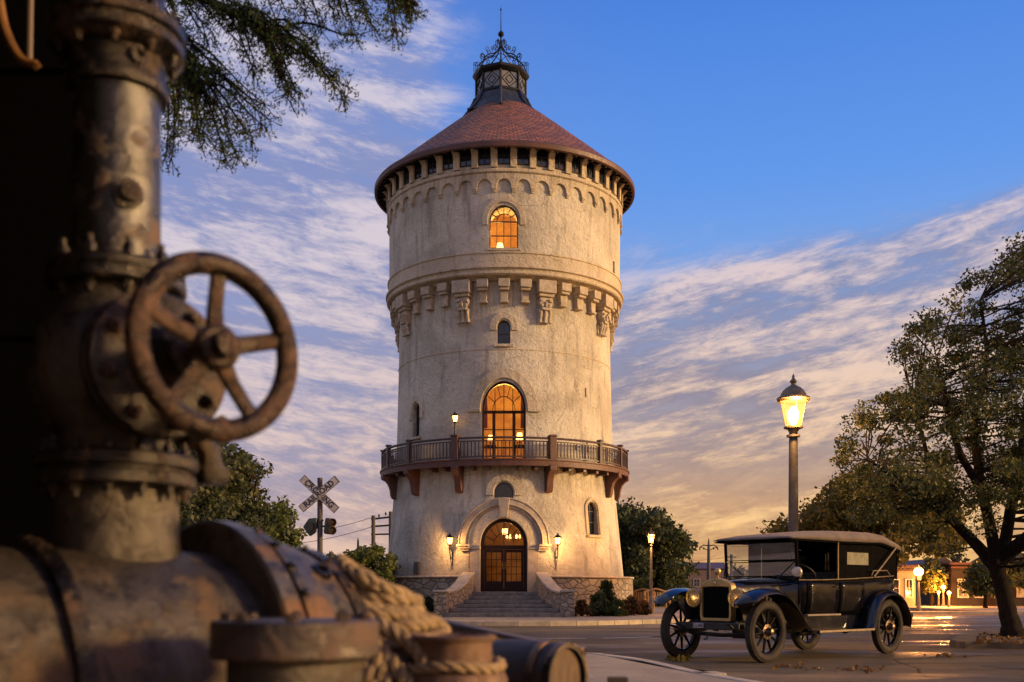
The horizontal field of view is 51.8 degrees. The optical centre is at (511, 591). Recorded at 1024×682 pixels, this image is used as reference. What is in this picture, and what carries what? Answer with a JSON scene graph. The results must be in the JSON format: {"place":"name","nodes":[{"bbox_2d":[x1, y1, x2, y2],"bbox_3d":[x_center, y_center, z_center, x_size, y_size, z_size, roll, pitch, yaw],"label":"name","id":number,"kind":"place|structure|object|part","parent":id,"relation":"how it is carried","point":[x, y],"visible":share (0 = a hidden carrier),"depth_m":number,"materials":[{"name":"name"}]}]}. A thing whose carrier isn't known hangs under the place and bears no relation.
{"place":"outdoors","nodes":[
{"label":"outdoors","id":0,"kind":"place"},
{"bbox_2d":[496,243,502,247],"bbox_3d":[-0.450,-12.508,38.800,0.325,0.575,0.317,0,0,0],"label":"table lamp","id":1,"kind":"object","parent":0,"point":[499,245],"visible":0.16,"depth_m":38.69,"materials":[{"name":"gold metal"}]},
{"bbox_2d":[516,433,522,444],"bbox_3d":[0.280,-5.620,38.900,0.260,0.460,0.253,0,0,0],"label":"table lamp","id":2,"kind":"object","parent":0,"point":[519,434],"visible":0.71,"depth_m":38.84,"materials":[{"name":"gold metal"}]},
{"bbox_2d":[442,618,627,681],"bbox_3d":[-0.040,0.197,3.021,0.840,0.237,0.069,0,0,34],"label":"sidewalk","id":3,"kind":"structure","parent":0,"point":[457,627],"depth_m":3.02,"materials":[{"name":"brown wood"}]},
{"bbox_2d":[441,606,683,620],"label":"pavement","id":4,"kind":"structure","parent":0,"point":[658,612],"depth_m":31.86,"materials":[{"name":"concrete"}]},
{"bbox_2d":[173,443,295,545],"bbox_3d":[-9.595,-2.640,34.184,5.494,7.352,14.119,0,0,-16],"label":"olive tree","id":5,"kind":"object","parent":4,"relation":"on","point":[235,493],"visible":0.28,"depth_m":32.33,"materials":[{"name":"green plant"}]},
{"bbox_2d":[260,495,307,546],"bbox_3d":[-7.014,-1.067,32.291,1.567,4.004,3.815,0,0,-14],"label":"young tree","id":6,"kind":"object","parent":4,"relation":"on","point":[282,509],"visible":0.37,"depth_m":31.90,"materials":[{"name":"green plant"}]},
{"bbox_2d":[343,545,373,569],"bbox_3d":[-5.564,-0.355,37.873,1.660,2.573,5.257,0,0,-11],"label":"bush","id":7,"kind":"object","parent":4,"relation":"on","point":[356,556],"visible":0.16,"depth_m":36.85,"materials":[{"name":"green plant"}]},
{"bbox_2d":[371,511,391,545],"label":"utility poles","id":8,"kind":"object","parent":4,"relation":"on","point":[373,525],"visible":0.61,"depth_m":49.94,"materials":[{"name":"wood"}]},
{"bbox_2d":[303,527,369,542],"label":"wire","id":9,"kind":"object","parent":8,"relation":"attached to","point":[337,536],"visible":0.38,"depth_m":50.38,"materials":[{"name":"black metal"}]},
{"bbox_2d":[363,542,400,582],"bbox_3d":[-4.930,-0.432,38.499,1.758,2.731,4.976,0,0,-9],"label":"bush","id":10,"kind":"object","parent":4,"relation":"on","point":[388,564],"visible":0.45,"depth_m":37.21,"materials":[{"name":"green plant"}]},
{"bbox_2d":[423,596,433,613],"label":"shrub","id":11,"kind":"object","parent":4,"relation":"on","point":[428,603],"visible":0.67,"depth_m":35.45,"materials":[{"name":"green plant"}]},
{"bbox_2d":[432,572,575,616],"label":"entrance steps","id":12,"kind":"structure","parent":4,"relation":"on","point":[459,597],"depth_m":34.87,"materials":[{"name":"stone"}]},
{"bbox_2d":[374,9,634,613],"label":"water tower","id":13,"kind":"structure","parent":4,"relation":"on","point":[528,312],"depth_m":38.17,"materials":[{"name":"paint"}]},
{"bbox_2d":[396,174,398,190],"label":"eaves window","id":14,"kind":"structure","parent":13,"relation":"in","point":[397,177],"depth_m":39.85,"materials":[{"name":"black glass"}]},
{"bbox_2d":[404,168,408,184],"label":"eaves window","id":15,"kind":"structure","parent":13,"relation":"in","point":[406,172],"depth_m":39.23,"materials":[{"name":"black glass"}]},
{"bbox_2d":[413,562,420,573],"bbox_3d":[-3.473,-0.870,38.526,0.285,0.440,0.161,0,0,42],"label":"meter box","id":16,"kind":"object","parent":13,"relation":"attached to","point":[416,567],"visible":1,"depth_m":38.45,"materials":[{"name":"grey metal"}]},
{"bbox_2d":[413,563,417,572],"bbox_3d":[-3.511,-0.870,38.485,0.235,0.380,0.048,0,0,42],"label":"door","id":17,"kind":"structure","parent":16,"relation":"in","point":[415,570],"depth_m":38.47,"materials":[{"name":"grey metal"}]},
{"bbox_2d":[414,162,421,179],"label":"eaves window","id":18,"kind":"structure","parent":13,"relation":"in","point":[417,166],"depth_m":38.71,"materials":[{"name":"black glass"}]},
{"bbox_2d":[416,405,419,435],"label":"window","id":19,"kind":"structure","parent":13,"relation":"in","point":[417,412],"depth_m":39.56,"materials":[{"name":"glass"}]},
{"bbox_2d":[428,157,435,174],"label":"eaves window","id":20,"kind":"structure","parent":13,"relation":"in","point":[431,161],"depth_m":38.24,"materials":[{"name":"black glass"}]},
{"bbox_2d":[443,153,452,170],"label":"eaves window","id":21,"kind":"structure","parent":13,"relation":"in","point":[447,158],"depth_m":37.89,"materials":[{"name":"black glass"}]},
{"bbox_2d":[446,533,453,566],"bbox_3d":[-2.198,-1.395,37.547,0.327,1.410,0.327,0,0,-22],"label":"wall lantern","id":22,"kind":"object","parent":13,"relation":"attached to","point":[449,537],"depth_m":37.47,"materials":[{"name":"glass"}]},
{"bbox_2d":[451,412,458,433],"bbox_3d":[-2.036,-5.955,37.722,0.285,1.010,0.285,0,0,22],"label":"balcony lantern","id":23,"kind":"object","parent":13,"relation":"attached to","point":[454,415],"visible":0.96,"depth_m":37.67,"materials":[{"name":"black metal"}]},
{"bbox_2d":[460,149,470,167],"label":"eaves window","id":24,"kind":"structure","parent":13,"relation":"in","point":[465,156],"depth_m":37.64,"materials":[{"name":"black glass"}]},
{"bbox_2d":[478,147,490,165],"bbox_3d":[-0.971,-15.480,37.483,0.454,0.650,0.065,0,0,9],"label":"eaves window","id":25,"kind":"structure","parent":13,"relation":"in","point":[484,155],"depth_m":37.48,"materials":[{"name":"black glass"}]},
{"bbox_2d":[484,396,487,427],"bbox_3d":[-1.090,-6.820,38.550,0.400,1.700,0.060,0,0,0],"label":"curtain","id":26,"kind":"object","parent":13,"relation":"hanging from","point":[486,415],"visible":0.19,"depth_m":38.54,"materials":[{"name":"fabric"}]},
{"bbox_2d":[484,550,503,587],"bbox_3d":[-0.644,-0.760,37.596,0.692,1.480,0.120,0,0,0],"label":"door","id":27,"kind":"structure","parent":13,"relation":"in","point":[487,584],"depth_m":37.60,"materials":[{"name":"brown wood"}]},
{"bbox_2d":[497,147,509,164],"bbox_3d":[-0.290,-15.480,37.431,0.454,0.650,0.065,0,0,0],"label":"eaves window","id":28,"kind":"structure","parent":13,"relation":"in","point":[503,155],"depth_m":37.43,"materials":[{"name":"black glass"}]},
{"bbox_2d":[489,206,517,247],"bbox_3d":[-0.290,-12.963,37.600,1.030,1.523,0.080,0,0,0],"label":"window","id":29,"kind":"structure","parent":13,"relation":"in","point":[503,207],"depth_m":37.57,"materials":[{"name":"paint"}]},
{"bbox_2d":[498,321,509,343],"bbox_3d":[-0.290,-9.303,38.018,0.440,0.865,0.080,0,0,0],"label":"window","id":30,"kind":"structure","parent":13,"relation":"in","point":[503,327],"depth_m":38.02,"materials":[{"name":"glass"}]},
{"bbox_2d":[482,382,525,457],"bbox_3d":[-0.290,-6.123,37.918,1.570,2.843,0.080,0,0,0],"label":"window","id":31,"kind":"structure","parent":13,"relation":"in","point":[492,412],"depth_m":37.89,"materials":[{"name":"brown wood"}]},
{"bbox_2d":[495,483,512,497],"bbox_3d":[-0.290,-3.608,37.763,0.670,0.573,0.080,0,0,0],"label":"window","id":32,"kind":"structure","parent":13,"relation":"in","point":[503,489],"depth_m":37.76,"materials":[{"name":"glass"}]},
{"bbox_2d":[502,528,507,534],"bbox_3d":[-0.260,-2.527,38.800,0.240,0.885,0.240,0,0,0],"label":"pendant lantern","id":33,"kind":"object","parent":13,"relation":"hanging from","point":[504,530],"visible":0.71,"depth_m":38.70,"materials":[{"name":"glass"}]},
{"bbox_2d":[506,525,520,540],"bbox_3d":[0.050,-2.439,39.600,0.570,1.061,0.506,0,0,0],"label":"chandelier","id":34,"kind":"object","parent":13,"relation":"hanging from","point":[516,537],"visible":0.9,"depth_m":39.58,"materials":[{"name":"gold metal"}]},
{"bbox_2d":[504,550,523,587],"bbox_3d":[0.064,-0.760,37.596,0.692,1.480,0.120,0,0,0],"label":"door","id":35,"kind":"structure","parent":13,"relation":"in","point":[507,584],"depth_m":37.60,"materials":[{"name":"brown wood"}]},
{"bbox_2d":[520,396,523,427],"bbox_3d":[0.510,-6.820,38.550,0.400,1.700,0.060,0,0,0],"label":"curtain","id":36,"kind":"object","parent":13,"relation":"hanging from","point":[521,415],"visible":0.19,"depth_m":38.55,"materials":[{"name":"fabric"}]},
{"bbox_2d":[517,147,528,164],"bbox_3d":[0.391,-15.480,37.483,0.454,0.650,0.065,0,0,-9],"label":"eaves window","id":37,"kind":"structure","parent":13,"relation":"in","point":[522,154],"depth_m":37.48,"materials":[{"name":"black glass"}]},
{"bbox_2d":[536,149,547,167],"bbox_3d":[1.057,-15.480,37.634,0.454,0.650,0.065,0,0,-17],"label":"eaves window","id":38,"kind":"structure","parent":13,"relation":"in","point":[541,156],"depth_m":37.62,"materials":[{"name":"black glass"}]},
{"bbox_2d":[554,533,561,569],"bbox_3d":[1.618,-1.395,37.547,0.327,1.410,0.327,0,0,22],"label":"wall lantern","id":39,"kind":"object","parent":13,"relation":"attached to","point":[557,537],"depth_m":37.47,"materials":[{"name":"glass"}]},
{"bbox_2d":[555,152,564,170],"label":"eaves window","id":40,"kind":"structure","parent":13,"relation":"in","point":[559,158],"depth_m":37.88,"materials":[{"name":"black glass"}]},
{"bbox_2d":[572,157,580,174],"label":"eaves window","id":41,"kind":"structure","parent":13,"relation":"in","point":[576,163],"depth_m":38.26,"materials":[{"name":"black glass"}]},
{"bbox_2d":[587,162,593,178],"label":"eaves window","id":42,"kind":"structure","parent":13,"relation":"in","point":[590,167],"depth_m":38.70,"materials":[{"name":"black glass"}]},
{"bbox_2d":[588,502,593,534],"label":"window","id":43,"kind":"structure","parent":13,"relation":"in","point":[590,506],"depth_m":39.19,"materials":[{"name":"glass"}]},
{"bbox_2d":[599,169,604,184],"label":"eaves window","id":44,"kind":"structure","parent":13,"relation":"in","point":[602,172],"depth_m":39.26,"materials":[{"name":"black glass"}]},
{"bbox_2d":[609,175,612,190],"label":"eaves window","id":45,"kind":"structure","parent":13,"relation":"in","point":[611,177],"depth_m":39.86,"materials":[{"name":"black glass"}]},
{"bbox_2d":[575,599,592,615],"bbox_3d":[2.308,0.529,34.657,0.729,0.604,0.535,0,0,0],"label":"shrub","id":46,"kind":"object","parent":4,"relation":"on","point":[581,606],"visible":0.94,"depth_m":34.53,"materials":[{"name":"brown plant"}]},
{"bbox_2d":[589,590,611,615],"bbox_3d":[2.903,0.402,35.014,0.951,0.937,1.088,0,0,0],"label":"shrub","id":47,"kind":"object","parent":4,"relation":"on","point":[599,603],"visible":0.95,"depth_m":34.83,"materials":[{"name":"green plant"}]},
{"bbox_2d":[597,579,616,605],"bbox_3d":[3.208,0.218,35.892,0.794,1.294,0.842,0,0,0],"label":"shrub","id":48,"kind":"object","parent":4,"relation":"on","point":[606,586],"visible":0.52,"depth_m":35.78,"materials":[{"name":"green plant"}]},
{"bbox_2d":[608,598,628,615],"bbox_3d":[3.491,0.539,34.853,0.643,0.659,0.628,0,0,32],"label":"shrub","id":49,"kind":"object","parent":4,"relation":"on","point":[614,608],"visible":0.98,"depth_m":34.74,"materials":[{"name":"green plant"}]},
{"bbox_2d":[620,595,641,614],"bbox_3d":[4.055,0.487,36.198,0.854,0.794,0.864,0,0,0],"label":"shrub","id":50,"kind":"object","parent":4,"relation":"on","point":[632,606],"visible":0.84,"depth_m":36.02,"materials":[{"name":"brown plant"}]},
{"bbox_2d":[616,496,646,596],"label":"dark tree","id":51,"kind":"object","parent":4,"relation":"on","point":[626,514],"visible":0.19,"depth_m":57.25,"materials":[{"name":"green plant"}]},
{"bbox_2d":[633,588,654,611],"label":"garden bench","id":52,"kind":"object","parent":4,"relation":"on","point":[635,591],"visible":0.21,"depth_m":43.23,"materials":[{"name":"brown wood"}]},
{"bbox_2d":[638,600,652,614],"bbox_3d":[4.585,0.554,36.585,0.585,0.588,0.680,0,0,0],"label":"shrub","id":53,"kind":"object","parent":4,"relation":"on","point":[645,605],"visible":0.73,"depth_m":36.47,"materials":[{"name":"green plant"}]},
{"bbox_2d":[646,529,655,613],"bbox_3d":[4.966,-0.740,37.700,0.332,3.100,0.332,0,0,0],"label":"street lamp","id":54,"kind":"object","parent":4,"relation":"on","point":[650,533],"visible":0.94,"depth_m":37.65,"materials":[{"name":"metal"}]},
{"bbox_2d":[644,588,670,609],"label":"garden bench","id":55,"kind":"object","parent":4,"relation":"on","point":[647,596],"visible":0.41,"depth_m":41.18,"materials":[{"name":"brown wood"}]},
{"bbox_2d":[621,505,700,605],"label":"dark tree","id":56,"kind":"object","parent":4,"relation":"on","point":[671,543],"visible":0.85,"depth_m":55.69,"materials":[{"name":"green plant"}]},
{"bbox_2d":[161,0,1023,575],"label":"sky","id":57,"kind":"structure","parent":0,"point":[809,177],"materials":[{"name":"blue"}]},
{"bbox_2d":[585,654,739,681],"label":"pavement","id":58,"kind":"structure","parent":0,"point":[601,668],"depth_m":10.57,"materials":[{"name":"concrete"}]},
{"bbox_2d":[161,0,430,176],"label":"overhanging tree","id":59,"kind":"object","parent":58,"relation":"on","point":[265,31],"visible":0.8,"depth_m":5.31,"materials":[{"name":"green plant"}]},
{"bbox_3d":[-0.600,0.563,2.240,3.600,0.495,2.330,0,0,0],"label":"timber platform","id":60,"kind":"object","parent":58,"relation":"on","visible":0},
{"bbox_2d":[0,0,367,681],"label":"pump pipework","id":61,"kind":"object","parent":60,"relation":"on","point":[132,376],"visible":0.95,"depth_m":1.73,"materials":[{"name":"metal"}]},
{"bbox_2d":[0,0,41,69],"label":"hook bracket","id":62,"kind":"object","parent":61,"relation":"attached to","point":[27,60],"visible":1,"depth_m":2.25,"materials":[{"name":"brown"}]},
{"bbox_2d":[209,611,378,681],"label":"capped stub","id":63,"kind":"object","parent":60,"relation":"on","point":[251,646],"visible":1,"depth_m":1.46,"materials":[{"name":"metal"}]},
{"bbox_2d":[400,633,507,681],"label":"pipe stub","id":64,"kind":"object","parent":60,"relation":"on","point":[461,657],"visible":0.88,"depth_m":1.83,"materials":[{"name":"metal"}]},
{"bbox_2d":[492,637,587,681],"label":"wooden keg","id":65,"kind":"object","parent":60,"relation":"on","point":[530,660],"visible":0.79,"depth_m":2.55,"materials":[{"name":"brown wood"}]},
{"bbox_3d":[-0.255,0.228,2.100,0.270,0.167,0.250,0,0,0],"label":"wooden crate","id":66,"kind":"object","parent":60,"relation":"on","visible":0},
{"bbox_2d":[335,554,450,681],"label":"rope coil","id":67,"kind":"object","parent":66,"relation":"on","point":[400,614],"visible":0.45,"depth_m":1.96,"materials":[{"name":"fabric"}]},
{"bbox_2d":[686,562,729,589],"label":"red house","id":68,"kind":"structure","parent":0,"point":[696,581],"depth_m":150.00,"materials":[{"name":"brick"}]},
{"bbox_2d":[693,579,699,586],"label":"window","id":69,"kind":"structure","parent":68,"relation":"in","point":[696,582],"depth_m":150.01,"materials":[{"name":"paint"}]},
{"bbox_2d":[480,614,1023,681],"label":"road","id":70,"kind":"structure","parent":0,"point":[829,652],"depth_m":15.87,"materials":[{"name":"asphalt"}]},
{"bbox_2d":[298,475,339,552],"bbox_3d":[-5.021,-1.059,27.535,1.092,3.979,0.330,0,0,0],"label":"crossing sign","id":71,"kind":"object","parent":70,"relation":"on","point":[320,497],"visible":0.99,"depth_m":27.50,"materials":[{"name":"metal"}]},
{"bbox_2d":[457,618,688,625],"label":"kerb","id":72,"kind":"structure","parent":70,"relation":"on","point":[563,623],"depth_m":28.70,"materials":[{"name":"concrete"}]},
{"bbox_2d":[526,633,713,636],"bbox_3d":[2.445,0.926,22.482,4.258,0.001,1.666,0,0,7],"label":"road patch","id":73,"kind":"object","parent":70,"relation":"on","point":[601,635],"visible":0.7,"depth_m":22.30,"materials":[{"name":"asphalt"}]},
{"bbox_2d":[586,652,760,681],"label":"kerb","id":74,"kind":"structure","parent":70,"relation":"on","point":[716,674],"depth_m":10.74,"materials":[{"name":"concrete"}]},
{"bbox_2d":[667,654,691,661],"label":"fallen leaves","id":75,"kind":"object","parent":70,"relation":"on","point":[677,658],"visible":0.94,"depth_m":14.34,"materials":[{"name":"plant"}]},
{"bbox_2d":[542,620,1022,638],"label":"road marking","id":76,"kind":"object","parent":70,"relation":"on","point":[581,638],"visible":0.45,"depth_m":20.87,"materials":[{"name":"paint"}]},
{"bbox_2d":[654,531,912,662],"bbox_3d":[4.139,0.011,15.481,4.623,1.839,1.750,0,0,-42],"label":"vintage car","id":77,"kind":"object","parent":70,"relation":"on","point":[793,587],"visible":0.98,"depth_m":14.92,"materials":[{"name":"metal"}]},
{"bbox_3d":[4.363,0.088,14.794,0.743,0.447,0.089,0,0,-40],"label":"door","id":78,"kind":"part","parent":77,"relation":"part of","materials":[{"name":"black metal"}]},
{"bbox_3d":[4.922,0.088,15.280,0.640,0.447,0.083,0,0,-42],"label":"door","id":79,"kind":"part","parent":77,"relation":"part of","materials":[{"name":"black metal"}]},
{"bbox_2d":[776,373,809,639],"bbox_3d":[4.798,-1.460,18.000,0.563,4.540,0.563,0,0,0],"label":"street lamp","id":80,"kind":"object","parent":70,"relation":"on","point":[793,393],"visible":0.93,"depth_m":17.93,"materials":[{"name":"metal"}]},
{"bbox_2d":[771,662,822,669],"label":"fallen leaves","id":81,"kind":"object","parent":70,"relation":"on","point":[788,665],"visible":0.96,"depth_m":12.76,"materials":[{"name":"plant"}]},
{"bbox_2d":[834,664,884,673],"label":"fallen leaves","id":82,"kind":"object","parent":70,"relation":"on","point":[869,668],"visible":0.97,"depth_m":12.48,"materials":[{"name":"plant"}]},
{"bbox_2d":[756,462,976,619],"bbox_3d":[11.345,-1.560,34.349,6.982,5.056,13.966,0,0,18],"label":"roadside tree","id":83,"kind":"object","parent":70,"relation":"on","point":[825,514],"visible":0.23,"depth_m":31.89,"materials":[{"name":"green plant"}]},
{"bbox_2d":[914,565,923,610],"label":"street lamp","id":84,"kind":"object","parent":70,"relation":"on","point":[918,571],"visible":0.98,"depth_m":43.43,"materials":[{"name":"metal"}]},
{"bbox_2d":[921,652,966,657],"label":"fallen leaves","id":85,"kind":"object","parent":70,"relation":"on","point":[947,655],"visible":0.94,"depth_m":15.03,"materials":[{"name":"plant"}]},
{"bbox_2d":[887,677,1023,681],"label":"road patch","id":86,"kind":"object","parent":70,"relation":"on","point":[973,679],"visible":1,"depth_m":11.00,"materials":[{"name":"asphalt"}]},
{"bbox_2d":[911,611,1023,613],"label":"kerb","id":87,"kind":"structure","parent":70,"relation":"on","point":[958,612],"depth_m":43.00,"materials":[{"name":"concrete"}]},
{"bbox_2d":[936,626,1023,628],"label":"road patch","id":88,"kind":"object","parent":70,"relation":"on","point":[972,627],"visible":0.82,"depth_m":27.27,"materials":[{"name":"asphalt"}]},
{"bbox_2d":[983,664,1023,668],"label":"road patch","id":89,"kind":"object","parent":70,"relation":"on","point":[1015,666],"visible":1,"depth_m":13.24,"materials":[{"name":"asphalt"}]},
{"bbox_2d":[894,565,917,605],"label":"white house","id":90,"kind":"structure","parent":0,"point":[904,584],"depth_m":58.00,"materials":[{"name":"paint"}]},
{"bbox_2d":[894,579,899,593],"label":"window","id":91,"kind":"structure","parent":90,"relation":"in","point":[896,581],"depth_m":57.99,"materials":[{"name":"paint"}]},
{"bbox_2d":[905,579,912,597],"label":"window","id":92,"kind":"structure","parent":90,"relation":"in","point":[908,582],"depth_m":57.96,"materials":[{"name":"glass"}]},
{"bbox_2d":[900,558,951,603],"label":"gabled building","id":93,"kind":"structure","parent":0,"point":[917,562],"depth_m":82.48,"materials":[{"name":"paint"}]},
{"bbox_2d":[909,606,1023,610],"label":"pavement","id":94,"kind":"structure","parent":0,"point":[961,608],"depth_m":50.78,"materials":[{"name":"concrete"}]},
{"bbox_2d":[920,557,948,605],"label":"street tree","id":95,"kind":"object","parent":94,"relation":"on","point":[934,576],"visible":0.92,"depth_m":59.07,"materials":[{"name":"green plant"}]},
{"bbox_2d":[937,590,939,606],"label":"street lamp","id":96,"kind":"object","parent":94,"relation":"on","point":[938,592],"visible":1,"depth_m":56.96,"materials":[{"name":"metal"}]},
{"bbox_2d":[941,584,945,605],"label":"street lamp","id":97,"kind":"object","parent":94,"relation":"on","point":[943,586],"visible":1,"depth_m":57.95,"materials":[{"name":"metal"}]},
{"bbox_2d":[947,591,950,606],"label":"street lamp","id":98,"kind":"object","parent":94,"relation":"on","point":[948,593],"visible":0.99,"depth_m":54.95,"materials":[{"name":"metal"}]},
{"bbox_2d":[918,562,1009,605],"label":"shop front","id":99,"kind":"object","parent":94,"relation":"on","point":[954,571],"visible":0.22,"depth_m":60.00,"materials":[{"name":"paint"}]},
{"bbox_2d":[957,579,968,597],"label":"window","id":100,"kind":"structure","parent":99,"relation":"in","point":[959,593],"depth_m":59.98,"materials":[{"name":"glass"}]},
{"bbox_2d":[988,593,993,605],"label":"door","id":101,"kind":"structure","parent":99,"relation":"in","point":[990,601],"depth_m":59.95,"materials":[{"name":"brown wood"}]},
{"bbox_2d":[956,559,1012,607],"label":"street tree","id":102,"kind":"object","parent":94,"relation":"on","point":[978,581],"visible":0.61,"depth_m":51.23,"materials":[{"name":"green plant"}]},
{"bbox_2d":[971,553,1023,605],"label":"corner shop","id":103,"kind":"structure","parent":94,"relation":"on","point":[1018,594],"depth_m":60.00,"materials":[{"name":"paint"}]},
{"bbox_2d":[1017,587,1023,596],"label":"window","id":104,"kind":"structure","parent":103,"relation":"in","point":[1019,593],"depth_m":59.99,"materials":[{"name":"glass"}]},
{"bbox_2d":[1006,553,1023,590],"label":"street tree","id":105,"kind":"object","parent":94,"relation":"on","point":[1017,574],"visible":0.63,"depth_m":57.03,"materials":[{"name":"green plant"}]},
{"bbox_2d":[949,628,1023,648],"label":"pavement","id":106,"kind":"structure","parent":0,"point":[966,641],"depth_m":17.34,"materials":[{"name":"concrete"}]},
{"bbox_2d":[828,231,1023,636],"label":"leafy tree","id":107,"kind":"object","parent":106,"relation":"on","point":[997,554],"visible":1,"depth_m":18.24,"materials":[{"name":"green plant"}]},
{"bbox_2d":[976,632,1023,644],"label":"fallen leaves","id":108,"kind":"object","parent":106,"relation":"on","point":[980,640],"visible":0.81,"depth_m":17.57,"materials":[{"name":"plant"}]},
{"label":"ground","id":109,"kind":"structure","parent":0,"visible":0},
{"bbox_2d":[326,551,969,578],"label":"woodland","id":110,"kind":"object","parent":109,"relation":"on","point":[740,571],"depth_m":216.30,"materials":[{"name":"plant"}]},
{"bbox_2d":[699,538,717,579],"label":"power pole","id":111,"kind":"object","parent":109,"relation":"on","point":[708,549],"visible":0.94,"depth_m":84.92,"materials":[{"name":"wood"}]},
{"bbox_2d":[730,554,732,578],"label":"power pole","id":112,"kind":"object","parent":109,"relation":"on","point":[731,565],"visible":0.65,"depth_m":109.89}
]}

